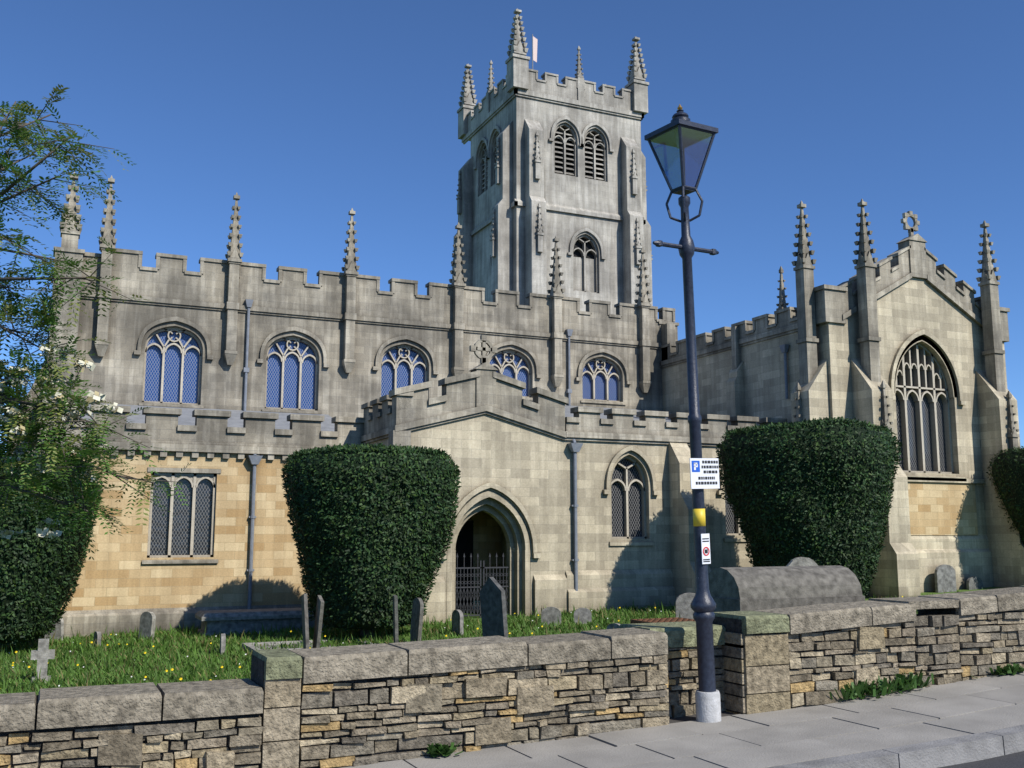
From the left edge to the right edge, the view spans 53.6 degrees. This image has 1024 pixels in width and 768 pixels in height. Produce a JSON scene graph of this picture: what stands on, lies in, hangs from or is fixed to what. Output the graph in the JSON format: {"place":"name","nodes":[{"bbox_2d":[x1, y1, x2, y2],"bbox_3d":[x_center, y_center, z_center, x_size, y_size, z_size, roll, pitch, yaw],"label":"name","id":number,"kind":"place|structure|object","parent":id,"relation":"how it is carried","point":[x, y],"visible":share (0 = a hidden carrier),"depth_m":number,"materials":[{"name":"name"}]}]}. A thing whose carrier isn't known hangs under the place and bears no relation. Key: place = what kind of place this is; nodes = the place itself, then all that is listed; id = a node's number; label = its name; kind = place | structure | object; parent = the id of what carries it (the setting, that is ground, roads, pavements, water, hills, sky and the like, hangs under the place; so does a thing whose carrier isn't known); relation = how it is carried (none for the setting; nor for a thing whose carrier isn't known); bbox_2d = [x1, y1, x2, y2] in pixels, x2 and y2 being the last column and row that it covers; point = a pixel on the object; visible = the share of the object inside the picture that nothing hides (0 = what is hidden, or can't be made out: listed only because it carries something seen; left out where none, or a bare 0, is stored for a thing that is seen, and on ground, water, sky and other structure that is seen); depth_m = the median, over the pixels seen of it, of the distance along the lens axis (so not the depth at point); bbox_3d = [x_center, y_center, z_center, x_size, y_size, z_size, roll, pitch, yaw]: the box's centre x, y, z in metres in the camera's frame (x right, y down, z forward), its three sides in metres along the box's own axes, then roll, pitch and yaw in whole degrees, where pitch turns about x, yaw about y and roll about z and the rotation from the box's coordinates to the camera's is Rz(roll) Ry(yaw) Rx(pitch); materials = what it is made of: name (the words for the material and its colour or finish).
{"place":"outdoors","nodes":[
{"label":"outdoors","id":0,"kind":"place"},
{"bbox_2d":[0,84,190,564],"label":"rowan tree","id":1,"kind":"object","parent":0,"point":[14,311],"depth_m":10.11,"materials":[{"name":"green plant"}]},
{"bbox_2d":[0,587,1005,692],"bbox_3d":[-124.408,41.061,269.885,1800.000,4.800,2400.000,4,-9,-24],"label":"ground","id":2,"kind":"structure","parent":0,"point":[923,593],"depth_m":24.06,"materials":[{"name":"green plant"}]},
{"bbox_2d":[0,453,104,646],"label":"yew bush","id":3,"kind":"object","parent":2,"relation":"on","point":[83,556],"depth_m":22.76,"materials":[{"name":"green plant"}]},
{"bbox_2d":[281,442,461,637],"bbox_3d":[-3.482,3.868,24.748,4.356,4.914,4.416,4,-9,-24],"label":"yew bush","id":4,"kind":"object","parent":2,"relation":"on","point":[307,453],"depth_m":23.26,"materials":[{"name":"green plant"}]},
{"bbox_2d":[8,596,902,685],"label":"grass flowers","id":5,"kind":"object","parent":2,"relation":"on","point":[171,669],"visible":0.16,"depth_m":22.28,"materials":[{"name":"yellow plant"}]},
{"bbox_2d":[4,557,982,682],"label":"gravestones","id":6,"kind":"object","parent":2,"relation":"on","point":[493,607],"visible":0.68,"depth_m":21.93,"materials":[{"name":"stone"}]},
{"bbox_2d":[0,588,997,694],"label":"grass tufts","id":7,"kind":"object","parent":2,"relation":"on","point":[9,679],"visible":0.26,"depth_m":22.81,"materials":[{"name":"green plant"}]},
{"bbox_2d":[195,565,864,654],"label":"chest tombs","id":8,"kind":"object","parent":2,"relation":"on","point":[746,588],"visible":0.52,"depth_m":14.38,"materials":[{"name":"stone"}]},
{"bbox_2d":[630,617,694,623],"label":"path","id":9,"kind":"structure","parent":2,"relation":"on","point":[657,620],"depth_m":22.14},
{"bbox_2d":[715,416,901,598],"bbox_3d":[8.141,3.632,27.571,4.758,5.379,5.049,4,-9,-24],"label":"yew bush","id":10,"kind":"object","parent":2,"relation":"on","point":[805,423],"visible":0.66,"depth_m":26.06,"materials":[{"name":"green plant"}]},
{"bbox_2d":[0,0,1023,451],"label":"sky","id":11,"kind":"structure","parent":0,"point":[312,112],"materials":[{"name":"blue"}]},
{"bbox_2d":[8,127,1019,642],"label":"church","id":12,"kind":"structure","parent":0,"point":[350,324],"depth_m":33.43,"materials":[{"name":"grey stone"}]},
{"bbox_2d":[76,402,670,430],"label":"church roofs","id":13,"kind":"structure","parent":12,"relation":"attached to","point":[234,419],"depth_m":32.12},
{"bbox_2d":[144,330,617,408],"bbox_3d":[-3.845,-0.197,36.383,17.730,2.720,0.040,4,-9,-24],"label":"window glass","id":14,"kind":"object","parent":12,"relation":"attached to","point":[172,375],"visible":0.63,"depth_m":34.58,"materials":[{"name":"blue glass"}]},
{"bbox_2d":[455,553,508,617],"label":"porch gates","id":15,"kind":"object","parent":12,"relation":"in","point":[477,586],"visible":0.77,"depth_m":28.33,"materials":[{"name":"metal"}]},
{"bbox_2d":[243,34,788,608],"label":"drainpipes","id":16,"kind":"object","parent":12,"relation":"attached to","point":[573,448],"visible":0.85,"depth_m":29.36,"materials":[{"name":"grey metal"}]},
{"bbox_2d":[59,448,977,610],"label":"church wall","id":17,"kind":"structure","parent":12,"relation":"attached to","point":[116,573],"depth_m":28.50,"materials":[{"name":"beige stone"}]},
{"bbox_2d":[142,327,953,557],"bbox_3d":[1.389,1.756,33.112,24.810,7.500,9.690,4,-9,-24],"label":"window tracery","id":18,"kind":"object","parent":12,"relation":"attached to","point":[902,393],"visible":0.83,"depth_m":33.53,"materials":[{"name":"grey stone"}]},
{"bbox_2d":[150,347,946,554],"bbox_3d":[2.332,1.680,30.952,25.297,7.020,1.079,2,-9,-13],"label":"window glass","id":19,"kind":"object","parent":12,"relation":"attached to","point":[181,528],"visible":0.41,"depth_m":30.31,"materials":[{"name":"glass"}]},
{"bbox_2d":[365,277,1023,622],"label":"church wall","id":20,"kind":"structure","parent":12,"relation":"attached to","point":[516,480],"depth_m":30.71,"materials":[{"name":"beige stone"}]},
{"bbox_2d":[451,8,652,314],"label":"church tower","id":21,"kind":"structure","parent":0,"point":[521,204],"depth_m":52.09,"materials":[{"name":"grey stone"}]},
{"bbox_2d":[533,36,537,61],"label":"flag","id":22,"kind":"object","parent":21,"relation":"attached to","point":[535,40],"visible":1,"depth_m":55.71,"materials":[{"name":"white fabric"}]},
{"bbox_2d":[330,672,1023,767],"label":"pavement","id":23,"kind":"structure","parent":0,"point":[933,712],"depth_m":7.40,"materials":[{"name":"grey concrete"}]},
{"bbox_2d":[0,585,1023,767],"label":"street wall","id":24,"kind":"structure","parent":23,"relation":"on","point":[342,706],"depth_m":7.33,"materials":[{"name":"stone"}]},
{"bbox_2d":[644,104,720,722],"bbox_3d":[1.495,0.159,8.331,0.720,5.140,0.440,3,-8,-32],"label":"lamp post","id":25,"kind":"object","parent":23,"relation":"on","point":[681,131],"visible":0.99,"depth_m":8.27,"materials":[{"name":"metal"}]},
{"bbox_2d":[427,663,1023,756],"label":"pavement weeds","id":26,"kind":"object","parent":23,"relation":"on","point":[910,683],"visible":1,"depth_m":8.66,"materials":[{"name":"green plant"}]},
{"bbox_2d":[938,751,1023,767],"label":"road","id":27,"kind":"structure","parent":0,"point":[1014,760],"depth_m":6.91,"materials":[{"name":"grey asphalt"}]},
{"bbox_2d":[767,724,1023,767],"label":"kerb","id":28,"kind":"structure","parent":27,"relation":"on","point":[967,748],"depth_m":6.88,"materials":[{"name":"stone"}]},
{"bbox_2d":[986,446,1023,544],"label":"yew bush","id":29,"kind":"object","parent":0,"point":[1017,493],"visible":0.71,"depth_m":32.36,"materials":[{"name":"green plant"}]}
]}

